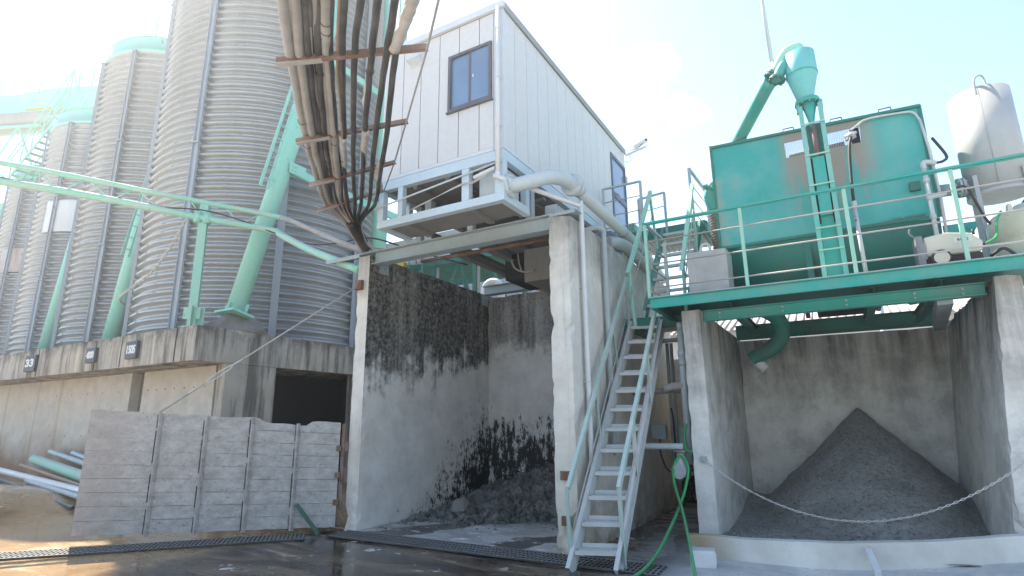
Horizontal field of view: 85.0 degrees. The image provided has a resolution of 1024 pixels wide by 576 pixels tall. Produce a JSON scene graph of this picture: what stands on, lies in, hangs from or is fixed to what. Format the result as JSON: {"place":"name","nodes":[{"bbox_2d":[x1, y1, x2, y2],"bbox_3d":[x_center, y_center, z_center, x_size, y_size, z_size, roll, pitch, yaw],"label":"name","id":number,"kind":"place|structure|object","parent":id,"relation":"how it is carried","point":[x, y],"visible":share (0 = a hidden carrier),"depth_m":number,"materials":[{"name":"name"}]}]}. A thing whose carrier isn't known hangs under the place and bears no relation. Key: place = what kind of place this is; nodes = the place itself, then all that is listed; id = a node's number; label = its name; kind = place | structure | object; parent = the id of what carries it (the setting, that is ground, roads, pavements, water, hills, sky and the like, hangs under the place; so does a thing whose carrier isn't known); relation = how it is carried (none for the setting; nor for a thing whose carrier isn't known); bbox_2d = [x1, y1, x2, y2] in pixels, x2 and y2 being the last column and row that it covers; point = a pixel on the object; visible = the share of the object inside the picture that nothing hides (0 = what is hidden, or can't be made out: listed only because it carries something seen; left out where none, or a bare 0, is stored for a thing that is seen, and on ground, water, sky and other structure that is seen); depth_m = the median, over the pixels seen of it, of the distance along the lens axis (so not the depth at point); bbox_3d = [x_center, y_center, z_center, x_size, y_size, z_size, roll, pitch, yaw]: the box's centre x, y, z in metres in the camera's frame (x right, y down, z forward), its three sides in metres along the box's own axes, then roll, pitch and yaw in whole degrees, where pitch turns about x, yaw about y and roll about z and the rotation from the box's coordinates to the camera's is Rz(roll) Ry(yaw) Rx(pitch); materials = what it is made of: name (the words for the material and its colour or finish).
{"place":"outdoors","nodes":[
{"label":"outdoors","id":0,"kind":"place"},
{"bbox_2d":[0,470,698,575],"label":"ground","id":1,"kind":"structure","parent":0,"point":[32,517],"depth_m":7.08,"materials":[{"name":"concrete"}]},
{"bbox_2d":[0,478,74,509],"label":"loose pipe","id":2,"kind":"object","parent":1,"relation":"on","point":[67,506],"visible":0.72,"depth_m":10.53,"materials":[{"name":"grey metal"}]},
{"bbox_2d":[0,467,78,492],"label":"loose pipe","id":3,"kind":"object","parent":1,"relation":"on","point":[24,476],"visible":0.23,"depth_m":12.21,"materials":[{"name":"white plastic"}]},
{"bbox_2d":[18,464,78,485],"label":"loose pipe","id":4,"kind":"object","parent":1,"relation":"on","point":[55,477],"visible":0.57,"depth_m":12.75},
{"bbox_2d":[24,479,77,498],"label":"loose pipe","id":5,"kind":"object","parent":1,"relation":"on","point":[71,494],"visible":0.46,"depth_m":11.35,"materials":[{"name":"grey paint"}]},
{"bbox_2d":[29,455,80,481],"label":"loose pipe","id":6,"kind":"object","parent":1,"relation":"on","point":[71,472],"visible":0.56,"depth_m":13.17,"materials":[{"name":"green paint"}]},
{"bbox_2d":[48,449,132,478],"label":"loose pipe","id":7,"kind":"object","parent":6,"relation":"on","point":[75,460],"visible":0.45,"depth_m":14.15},
{"bbox_2d":[70,451,106,464],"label":"loose pipe","id":8,"kind":"object","parent":7,"relation":"on","point":[77,454],"visible":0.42,"depth_m":14.24,"materials":[{"name":"metal"}]},
{"bbox_2d":[0,533,305,560],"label":"drain grate","id":9,"kind":"object","parent":1,"relation":"on","point":[42,553],"visible":1,"depth_m":7.50,"materials":[{"name":"metal"}]},
{"bbox_2d":[0,325,354,483],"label":"silo plinth","id":10,"kind":"structure","parent":1,"relation":"on","point":[56,397],"depth_m":14.32,"materials":[{"name":"concrete"}]},
{"bbox_2d":[0,165,41,354],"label":"corrugated silo","id":11,"kind":"object","parent":10,"relation":"on","point":[16,213],"visible":0.14,"depth_m":25.37,"materials":[{"name":"grey metal"}]},
{"bbox_2d":[0,248,27,272],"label":"patch sheet","id":12,"kind":"object","parent":11,"relation":"attached to","point":[15,260],"visible":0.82,"depth_m":24.98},
{"bbox_2d":[0,73,99,164],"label":"conveyor gallery","id":13,"kind":"object","parent":11,"relation":"on","point":[20,114],"visible":0.53,"depth_m":27.44,"materials":[{"name":"green paint"}]},
{"bbox_2d":[23,355,38,371],"bbox_3d":[-13.021,2.043,15.136,0.620,0.440,0.078,-8,-15,29],"label":"number sign","id":14,"kind":"object","parent":10,"relation":"attached to","point":[31,363],"visible":1,"depth_m":15.05,"materials":[{"name":"metal"}]},
{"bbox_2d":[2,108,93,354],"bbox_3d":[-17.580,-2.319,24.540,5.406,12.204,5.340,-8,-15,29],"label":"corrugated silo","id":15,"kind":"object","parent":10,"relation":"on","point":[67,136],"visible":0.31,"depth_m":22.00,"materials":[{"name":"grey metal"}]},
{"bbox_2d":[6,68,79,160],"bbox_3d":[-21.559,-8.194,26.146,6.058,3.788,0.320,-7,-15,25],"label":"gable frame","id":16,"kind":"object","parent":15,"relation":"on","point":[72,74],"visible":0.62,"depth_m":26.08,"materials":[{"name":"green paint"}]},
{"bbox_2d":[73,68,100,87],"bbox_3d":[-18.444,-9.480,24.708,4.314,2.027,0.050,-8,-15,29],"label":"walkway handrail","id":17,"kind":"object","parent":16,"relation":"attached to","point":[79,77],"visible":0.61,"depth_m":25.11,"materials":[{"name":"metal"}]},
{"bbox_2d":[8,90,88,182],"bbox_3d":[-20.638,-6.657,24.905,3.243,3.672,0.847,-6,-14,21],"label":"access stair","id":18,"kind":"object","parent":15,"relation":"on","point":[30,152],"visible":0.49,"depth_m":24.63,"materials":[{"name":"metal"}]},
{"bbox_2d":[42,200,76,232],"bbox_3d":[-17.791,-2.827,21.988,1.292,1.300,0.094,-1,-14,4],"label":"patch sheet","id":19,"kind":"object","parent":15,"relation":"attached to","point":[65,212],"visible":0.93,"depth_m":21.96,"materials":[{"name":"white paint"}]},
{"bbox_2d":[68,6,171,109],"bbox_3d":[-13.862,-10.607,21.721,12.422,5.814,0.050,-8,-15,29],"label":"roof stair rail","id":20,"kind":"object","parent":15,"relation":"attached to","point":[149,27],"visible":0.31,"depth_m":21.82,"materials":[{"name":"metal"}]},
{"bbox_2d":[37,226,75,349],"bbox_3d":[-16.418,-1.234,20.831,0.704,8.402,1.206,-8,-15,29],"label":"support pipe","id":21,"kind":"object","parent":10,"relation":"on","point":[45,337],"visible":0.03,"depth_m":19.97,"materials":[{"name":"metal"}]},
{"bbox_2d":[85,347,98,362],"bbox_3d":[-10.189,1.634,13.552,0.440,0.360,0.078,-8,-15,29],"label":"number sign","id":22,"kind":"object","parent":10,"relation":"attached to","point":[91,355],"visible":1,"depth_m":13.48,"materials":[{"name":"metal"}]},
{"bbox_2d":[50,36,166,347],"bbox_3d":[-13.202,-3.584,21.378,5.167,13.104,5.193,-8,-15,29],"label":"corrugated silo","id":23,"kind":"object","parent":10,"relation":"on","point":[117,149],"visible":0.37,"depth_m":19.01,"materials":[{"name":"grey metal"}]},
{"bbox_2d":[101,195,144,339],"bbox_3d":[-11.882,-2.932,18.229,0.704,10.410,1.526,-8,-15,29],"label":"support pipe","id":24,"kind":"object","parent":10,"relation":"on","point":[113,327],"visible":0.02,"depth_m":17.03,"materials":[{"name":"metal"}]},
{"bbox_2d":[120,177,145,256],"bbox_3d":[-11.842,-2.643,17.864,0.080,3.509,0.759,-8,-15,29],"label":"access ladder","id":25,"kind":"object","parent":24,"relation":"attached to","point":[129,231],"visible":0.41,"depth_m":17.50,"materials":[{"name":"metal"}]},
{"bbox_2d":[124,340,139,359],"bbox_3d":[-8.604,1.406,12.666,0.460,0.400,0.078,-8,-15,29],"label":"number sign","id":26,"kind":"object","parent":10,"relation":"attached to","point":[132,350],"visible":1,"depth_m":12.60,"materials":[{"name":"metal"}]},
{"bbox_2d":[0,160,365,326],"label":"pipe truss","id":27,"kind":"object","parent":10,"relation":"on","point":[193,312],"visible":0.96,"depth_m":11.99,"materials":[{"name":"metal"}]},
{"bbox_2d":[118,217,187,306],"bbox_3d":[-9.468,-0.385,14.200,0.698,1.398,6.314,11,-18,-40],"label":"cable","id":28,"kind":"object","parent":27,"relation":"hanging from","point":[147,275],"visible":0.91,"depth_m":12.74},
{"bbox_2d":[0,177,467,264],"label":"black cable","id":29,"kind":"object","parent":27,"relation":"attached to","point":[275,233],"visible":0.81,"depth_m":12.02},
{"bbox_2d":[203,313,266,334],"bbox_3d":[-6.289,0.792,12.800,0.667,0.468,1.658,-8,-15,29],"label":"mortar pad","id":30,"kind":"object","parent":10,"relation":"on","point":[234,322],"visible":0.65,"depth_m":12.56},
{"bbox_2d":[214,0,337,318],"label":"support pipe","id":31,"kind":"object","parent":30,"relation":"on","point":[246,279],"visible":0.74,"depth_m":13.49,"materials":[{"name":"metal"}]},
{"bbox_2d":[259,86,294,188],"bbox_3d":[-5.814,-4.864,14.690,0.110,5.194,1.399,-8,-15,29],"label":"access ladder","id":32,"kind":"object","parent":31,"relation":"attached to","point":[278,152],"visible":0.58,"depth_m":14.16,"materials":[{"name":"metal"}]},
{"bbox_2d":[121,0,384,347],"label":"corrugated silo","id":33,"kind":"object","parent":10,"relation":"on","point":[225,83],"visible":0.62,"depth_m":15.39,"materials":[{"name":"grey metal"}]},
{"bbox_2d":[289,0,406,256],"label":"silo bracing","id":34,"kind":"object","parent":10,"relation":"on","point":[297,171],"visible":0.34,"depth_m":16.93,"materials":[{"name":"green paint"}]},
{"bbox_2d":[295,504,319,534],"bbox_3d":[-3.065,3.468,8.393,0.433,0.441,0.065,-3,-14,11],"label":"angle bar","id":35,"kind":"object","parent":1,"relation":"on","point":[307,519],"visible":1,"depth_m":8.37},
{"bbox_2d":[344,255,492,530],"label":"bay wall","id":36,"kind":"structure","parent":1,"relation":"on","point":[419,433],"depth_m":10.08,"materials":[{"name":"concrete"}]},
{"bbox_2d":[71,410,347,536],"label":"plank gate","id":37,"kind":"structure","parent":36,"relation":"attached to","point":[277,481],"depth_m":8.29,"materials":[{"name":"grey concrete"}]},
{"bbox_2d":[158,280,363,412],"bbox_3d":[-3.884,0.871,8.918,2.841,2.181,0.150,3,-14,-14],"label":"tie rod","id":38,"kind":"object","parent":36,"relation":"attached to","point":[359,284],"visible":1,"depth_m":8.83,"materials":[{"name":"metal"}]},
{"bbox_2d":[482,282,538,306],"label":"support beam","id":39,"kind":"structure","parent":36,"relation":"attached to","point":[500,289],"depth_m":12.34,"materials":[{"name":"grey metal"}]},
{"bbox_2d":[360,517,558,552],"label":"bay floor","id":40,"kind":"structure","parent":1,"relation":"on","point":[538,536],"depth_m":8.28,"materials":[{"name":"concrete"}]},
{"bbox_2d":[376,463,557,530],"bbox_3d":[0.082,3.503,9.460,3.375,0.962,3.513,-8,-15,29],"label":"rubble heap","id":41,"kind":"object","parent":40,"relation":"on","point":[525,497],"visible":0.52,"depth_m":9.85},
{"bbox_2d":[450,497,468,515],"bbox_3d":[-0.928,3.834,9.788,0.356,0.322,0.274,2,-14,-9],"label":"cake lump","id":42,"kind":"object","parent":41,"relation":"on","point":[460,505],"visible":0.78,"depth_m":9.71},
{"bbox_2d":[466,507,477,515],"bbox_3d":[-0.683,3.858,9.591,0.227,0.196,0.114,4,-14,-20],"label":"cake lump","id":43,"kind":"object","parent":41,"relation":"on","point":[470,510],"visible":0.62,"depth_m":9.56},
{"bbox_2d":[326,530,666,575],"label":"drain grate","id":44,"kind":"object","parent":1,"relation":"on","point":[594,563],"visible":0.96,"depth_m":6.98,"materials":[{"name":"metal"}]},
{"bbox_2d":[488,291,554,482],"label":"bay wall","id":45,"kind":"structure","parent":1,"relation":"on","point":[521,437],"depth_m":11.83,"materials":[{"name":"concrete"}]},
{"bbox_2d":[407,223,637,296],"bbox_3d":[0.275,2.086,17.302,8.400,7.200,2.720,-8,-15,29],"label":"green frame","id":46,"kind":"object","parent":1,"relation":"on","point":[458,273],"visible":0.19,"depth_m":18.17,"materials":[{"name":"teal paint"}]},
{"bbox_2d":[565,277,664,573],"bbox_3d":[1.546,1.479,7.649,0.616,3.970,3.038,-8,-15,29],"label":"steel stair","id":47,"kind":"object","parent":1,"relation":"on","point":[577,547],"visible":0.98,"depth_m":7.09,"materials":[{"name":"metal"}]},
{"bbox_2d":[548,216,683,555],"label":"bay wall","id":48,"kind":"structure","parent":1,"relation":"on","point":[656,496],"depth_m":7.88,"materials":[{"name":"concrete"}]},
{"bbox_2d":[326,208,581,275],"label":"support beam","id":49,"kind":"structure","parent":48,"relation":"on","point":[385,258],"depth_m":8.72,"materials":[{"name":"grey metal"}]},
{"bbox_2d":[457,227,516,261],"bbox_3d":[0.249,-0.471,10.729,0.160,0.170,4.240,-8,-15,29],"label":"floor joist","id":50,"kind":"object","parent":49,"relation":"on","point":[505,254],"visible":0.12,"depth_m":9.96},
{"bbox_2d":[505,246,550,292],"bbox_3d":[0.865,-0.348,10.259,1.750,0.600,1.168,-8,-15,29],"label":"hung machine box","id":51,"kind":"object","parent":50,"relation":"hanging from","point":[528,269],"visible":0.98,"depth_m":10.02,"materials":[{"name":"metal"}]},
{"bbox_2d":[595,230,621,253],"bbox_3d":[1.796,-0.744,10.344,0.320,0.470,0.550,-8,-15,29],"label":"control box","id":52,"kind":"object","parent":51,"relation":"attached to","point":[610,233],"visible":0.22,"depth_m":10.17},
{"bbox_2d":[431,233,543,291],"bbox_3d":[-0.270,-0.396,11.019,0.160,0.170,4.240,-8,-15,29],"label":"floor joist","id":53,"kind":"object","parent":49,"relation":"on","point":[487,263],"visible":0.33,"depth_m":10.56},
{"bbox_2d":[373,0,628,253],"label":"control cabin","id":54,"kind":"object","parent":49,"relation":"on","point":[496,90],"visible":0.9,"depth_m":8.46,"materials":[{"name":"white metal"}]},
{"bbox_2d":[276,0,428,250],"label":"cable bundle","id":55,"kind":"object","parent":54,"relation":"attached to","point":[307,32],"visible":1,"depth_m":4.74,"materials":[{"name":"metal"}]},
{"bbox_2d":[383,0,439,191],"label":"messenger wire","id":56,"kind":"object","parent":55,"relation":"attached to","point":[429,38],"visible":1,"depth_m":4.64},
{"bbox_2d":[445,40,492,114],"bbox_3d":[-0.616,-3.066,8.181,0.800,0.957,0.085,-8,-15,29],"label":"window","id":57,"kind":"structure","parent":54,"relation":"in","point":[469,70],"depth_m":8.18,"materials":[{"name":"glass"}]},
{"bbox_2d":[502,170,664,283],"bbox_3d":[1.778,-0.955,9.557,0.782,0.655,5.689,-10,-17,35],"label":"slurry pipe","id":58,"kind":"object","parent":54,"relation":"attached to","point":[571,184],"visible":0.97,"depth_m":7.92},
{"bbox_2d":[610,152,628,234],"bbox_3d":[2.336,-1.808,11.879,0.113,1.976,0.940,-8,-15,29],"label":"door","id":59,"kind":"structure","parent":54,"relation":"in","point":[618,175],"depth_m":11.96,"materials":[{"name":"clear glass"}]},
{"bbox_2d":[625,138,647,162],"bbox_3d":[2.761,-3.062,12.466,0.573,0.439,0.109,-10,-16,35],"label":"security camera","id":60,"kind":"object","parent":54,"relation":"attached to","point":[637,145],"visible":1,"depth_m":12.43,"materials":[{"name":"white paint"}]},
{"bbox_2d":[601,167,712,254],"bbox_3d":[3.064,-1.328,11.255,1.740,1.025,2.475,-8,-15,29],"label":"cabin landing","id":61,"kind":"object","parent":54,"relation":"attached to","point":[705,225],"visible":0.52,"depth_m":10.81,"materials":[{"name":"teal paint"}]},
{"bbox_2d":[545,204,564,214],"bbox_3d":[0.725,-1.050,8.590,0.240,0.290,0.600,-8,-15,29],"label":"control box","id":62,"kind":"object","parent":49,"relation":"on","point":[553,208],"visible":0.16,"depth_m":8.36,"materials":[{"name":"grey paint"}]},
{"bbox_2d":[409,237,548,264],"bbox_3d":[-0.504,-0.640,9.136,3.021,0.180,0.104,-8,-15,29],"label":"rusty pipe","id":63,"kind":"object","parent":48,"relation":"attached to","point":[484,250],"visible":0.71,"depth_m":9.09,"materials":[{"name":"metal"}]},
{"bbox_2d":[493,171,593,469],"bbox_3d":[0.403,0.432,7.318,1.456,3.962,0.087,6,-15,-27],"label":"drain pipe","id":64,"kind":"object","parent":48,"relation":"attached to","point":[498,176],"visible":0.91,"depth_m":7.66,"materials":[{"name":"white plastic"}]},
{"bbox_2d":[560,471,569,480],"bbox_3d":[0.666,2.342,6.971,0.138,0.120,0.083,-8,-15,29],"label":"hinge plate","id":65,"kind":"object","parent":48,"relation":"attached to","point":[564,475],"visible":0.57,"depth_m":6.97,"materials":[{"name":"metal"}]},
{"bbox_2d":[561,516,570,525],"bbox_3d":[0.672,2.857,6.848,0.138,0.120,0.083,-8,-15,29],"label":"hinge plate","id":66,"kind":"object","parent":48,"relation":"attached to","point":[563,521],"visible":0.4,"depth_m":6.86,"materials":[{"name":"metal"}]},
{"bbox_2d":[606,236,658,277],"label":"return pipe","id":67,"kind":"object","parent":48,"relation":"on","point":[624,246],"visible":0.69,"depth_m":9.68,"materials":[{"name":"metal"}]},
{"bbox_2d":[586,225,682,454],"bbox_3d":[1.762,0.674,8.217,1.198,3.441,0.176,-4,-14,15],"label":"drain pipe","id":68,"kind":"object","parent":48,"relation":"attached to","point":[674,446],"visible":0.73,"depth_m":8.34,"materials":[{"name":"grey paint"}]},
{"bbox_2d":[674,359,696,502],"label":"passage wall","id":69,"kind":"structure","parent":1,"relation":"on","point":[690,496],"depth_m":11.21,"materials":[{"name":"concrete"}]},
{"bbox_2d":[681,310,753,534],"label":"bay wall","id":70,"kind":"structure","parent":1,"relation":"on","point":[719,435],"depth_m":7.99,"materials":[{"name":"concrete"}]},
{"bbox_2d":[624,315,681,338],"bbox_3d":[2.718,0.688,9.641,1.140,0.180,1.550,-8,-15,29],"label":"stair landing","id":71,"kind":"object","parent":70,"relation":"attached to","point":[668,325],"visible":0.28,"depth_m":9.14,"materials":[{"name":"teal paint"}]},
{"bbox_2d":[633,322,693,482],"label":"passage pipes","id":72,"kind":"object","parent":70,"relation":"attached to","point":[673,388],"visible":0.87,"depth_m":8.16,"materials":[{"name":"metal"}]},
{"bbox_2d":[651,425,667,438],"bbox_3d":[2.461,2.397,9.317,0.240,0.230,0.120,-8,-15,29],"label":"switch box","id":73,"kind":"object","parent":72,"relation":"attached to","point":[659,431],"visible":1,"depth_m":9.26,"materials":[{"name":"grey paint"}]},
{"bbox_2d":[659,408,676,472],"bbox_3d":[2.552,2.491,9.176,0.288,1.024,0.106,0,-13,-3],"label":"loose cable","id":74,"kind":"object","parent":73,"relation":"hanging from","point":[674,441],"visible":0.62,"depth_m":9.18,"materials":[{"name":"black rubber"}]},
{"bbox_2d":[671,450,690,478],"bbox_3d":[2.337,2.425,7.706,0.200,0.366,0.410,-8,-15,29],"label":"water valve","id":75,"kind":"object","parent":72,"relation":"attached to","point":[680,468],"visible":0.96,"depth_m":7.54,"materials":[{"name":"grey paint"}]},
{"bbox_2d":[632,454,696,575],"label":"garden hose","id":76,"kind":"object","parent":75,"relation":"hanging from","point":[656,554],"visible":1,"depth_m":6.77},
{"bbox_2d":[678,426,685,457],"bbox_3d":[2.893,2.604,9.386,0.170,0.550,0.150,-8,-15,29],"label":"meter box","id":77,"kind":"object","parent":72,"relation":"attached to","point":[681,428],"visible":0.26,"depth_m":9.36,"materials":[{"name":"white plastic"}]},
{"bbox_2d":[683,424,692,452],"bbox_3d":[2.427,2.083,7.759,0.095,0.395,0.191,0,-13,-2],"label":"hose end","id":78,"kind":"object","parent":72,"relation":"attached to","point":[684,439],"visible":1,"depth_m":7.79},
{"bbox_2d":[643,153,1023,340],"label":"steel platform","id":79,"kind":"structure","parent":70,"relation":"on","point":[934,290],"depth_m":7.29,"materials":[{"name":"teal paint"}]},
{"bbox_2d":[625,183,701,325],"bbox_3d":[2.693,-0.617,9.519,0.860,2.787,2.316,-8,-15,29],"label":"steel stair","id":80,"kind":"object","parent":79,"relation":"on","point":[681,265],"visible":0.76,"depth_m":9.51,"materials":[{"name":"metal"}]},
{"bbox_2d":[686,243,733,292],"bbox_3d":[2.921,-0.231,8.223,0.559,0.838,0.505,-8,-15,29],"label":"counterweight block","id":81,"kind":"object","parent":79,"relation":"on","point":[711,268],"depth_m":8.01,"materials":[{"name":"metal"}]},
{"bbox_2d":[798,101,848,276],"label":"feed column","id":82,"kind":"structure","parent":79,"relation":"on","point":[817,154],"depth_m":7.38,"materials":[{"name":"teal metal"}]},
{"bbox_2d":[763,43,822,128],"bbox_3d":[3.966,-2.831,7.914,0.684,1.354,0.406,-8,-15,29],"label":"hydrocyclone","id":83,"kind":"object","parent":82,"relation":"on","point":[795,64],"visible":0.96,"depth_m":7.76,"materials":[{"name":"teal paint"}]},
{"bbox_2d":[760,0,773,66],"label":"vent mast","id":84,"kind":"object","parent":83,"relation":"attached to","point":[769,46],"visible":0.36,"depth_m":8.43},
{"bbox_2d":[806,306,881,317],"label":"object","id":85,"kind":"object","parent":79,"relation":"attached to","point":[842,312],"visible":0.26,"depth_m":9.47,"materials":[{"name":"metal"}]},
{"bbox_2d":[709,104,991,287],"bbox_3d":[4.840,-1.173,8.281,3.327,2.656,2.355,-8,-15,29],"label":"screening tank","id":86,"kind":"object","parent":79,"relation":"on","point":[892,142],"visible":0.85,"depth_m":8.03,"materials":[{"name":"metal"}]},
{"bbox_2d":[702,180,718,248],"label":"suction pipe","id":87,"kind":"object","parent":86,"relation":"attached to","point":[709,201],"visible":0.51,"depth_m":9.58,"materials":[{"name":"metal"}]},
{"bbox_2d":[731,76,774,141],"bbox_3d":[3.789,-2.516,9.212,0.224,0.702,2.390,-1,-13,1],"label":"discharge pipe","id":88,"kind":"object","parent":86,"relation":"attached to","point":[758,102],"visible":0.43,"depth_m":8.59,"materials":[{"name":"metal"}]},
{"bbox_2d":[747,315,790,372],"bbox_3d":[4.292,0.811,9.368,0.638,1.179,0.734,-3,-14,12],"label":"outlet pipe","id":89,"kind":"object","parent":86,"relation":"attached to","point":[775,343],"visible":0.82,"depth_m":9.22,"materials":[{"name":"metal"}]},
{"bbox_2d":[908,210,1001,266],"bbox_3d":[5.257,-0.575,6.561,1.031,0.687,0.388,-6,-14,21],"label":"pressure washer","id":90,"kind":"object","parent":79,"relation":"on","point":[943,241],"visible":0.76,"depth_m":6.47,"materials":[{"name":"beige plastic"}]},
{"bbox_2d":[940,74,1023,257],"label":"header tank","id":91,"kind":"object","parent":79,"relation":"on","point":[984,123],"visible":0.85,"depth_m":7.42,"materials":[{"name":"metal"}]},
{"bbox_2d":[989,247,1017,256],"bbox_3d":[5.589,-0.372,6.313,0.360,0.177,0.141,-8,-15,29],"label":"loose hose","id":92,"kind":"object","parent":79,"relation":"on","point":[1009,250],"visible":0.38,"depth_m":6.30,"materials":[{"name":"black rubber"}]},
{"bbox_2d":[986,202,1023,255],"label":"water container","id":93,"kind":"object","parent":79,"relation":"on","point":[1011,226],"visible":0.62,"depth_m":6.65,"materials":[{"name":"plastic"}]},
{"bbox_2d":[700,456,1023,522],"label":"barrier chain","id":94,"kind":"object","parent":70,"relation":"hanging from","point":[703,458],"visible":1,"depth_m":6.38,"materials":[{"name":"grey paint"}]},
{"bbox_2d":[629,530,1023,575],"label":"concrete apron","id":95,"kind":"object","parent":1,"relation":"on","point":[677,562],"visible":0.12,"depth_m":5.97,"materials":[{"name":"concrete"}]},
{"bbox_2d":[689,546,716,567],"bbox_3d":[2.162,3.046,6.332,0.285,0.175,0.233,-4,-14,15],"label":"white block","id":96,"kind":"object","parent":95,"relation":"on","point":[704,557],"depth_m":6.23,"materials":[{"name":"paint"}]},
{"bbox_2d":[722,408,989,566],"bbox_3d":[4.820,2.522,7.845,3.320,1.702,3.805,-8,-15,29],"label":"sand pile","id":97,"kind":"object","parent":95,"relation":"on","point":[857,464],"visible":0.69,"depth_m":7.81,"materials":[{"name":"gravel"}]},
{"bbox_2d":[865,547,881,575],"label":"white batten","id":98,"kind":"object","parent":95,"relation":"on","point":[875,566],"visible":1,"depth_m":5.72,"materials":[{"name":"paint"}]},
{"bbox_2d":[738,326,959,493],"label":"bay wall","id":99,"kind":"structure","parent":1,"relation":"on","point":[804,397],"depth_m":9.74,"materials":[{"name":"concrete"}]},
{"bbox_2d":[689,533,1023,569],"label":"concrete kerb","id":100,"kind":"structure","parent":1,"relation":"on","point":[915,554],"depth_m":5.98,"materials":[{"name":"concrete"}]},
{"bbox_2d":[947,275,1023,534],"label":"bay wall","id":101,"kind":"structure","parent":1,"relation":"on","point":[986,340],"depth_m":6.61,"materials":[{"name":"concrete"}]},
{"bbox_2d":[386,229,539,297],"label":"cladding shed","id":102,"kind":"structure","parent":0,"point":[444,233],"depth_m":23.31,"materials":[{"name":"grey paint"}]},
{"bbox_2d":[481,278,504,296],"bbox_3d":[-0.493,0.112,14.495,0.695,0.752,0.180,-8,-15,29],"label":"white pipe bend","id":103,"kind":"object","parent":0,"point":[492,281],"visible":0.44,"depth_m":14.50,"materials":[{"name":"plastic"}]},
{"bbox_2d":[0,0,1023,295],"label":"sky","id":104,"kind":"structure","parent":0,"point":[681,76],"materials":[{"name":"white"}]},
{"bbox_2d":[670,298,969,359],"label":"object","id":105,"kind":"structure","parent":0,"point":[730,325],"depth_m":20.26,"materials":[{"name":"white paint"}]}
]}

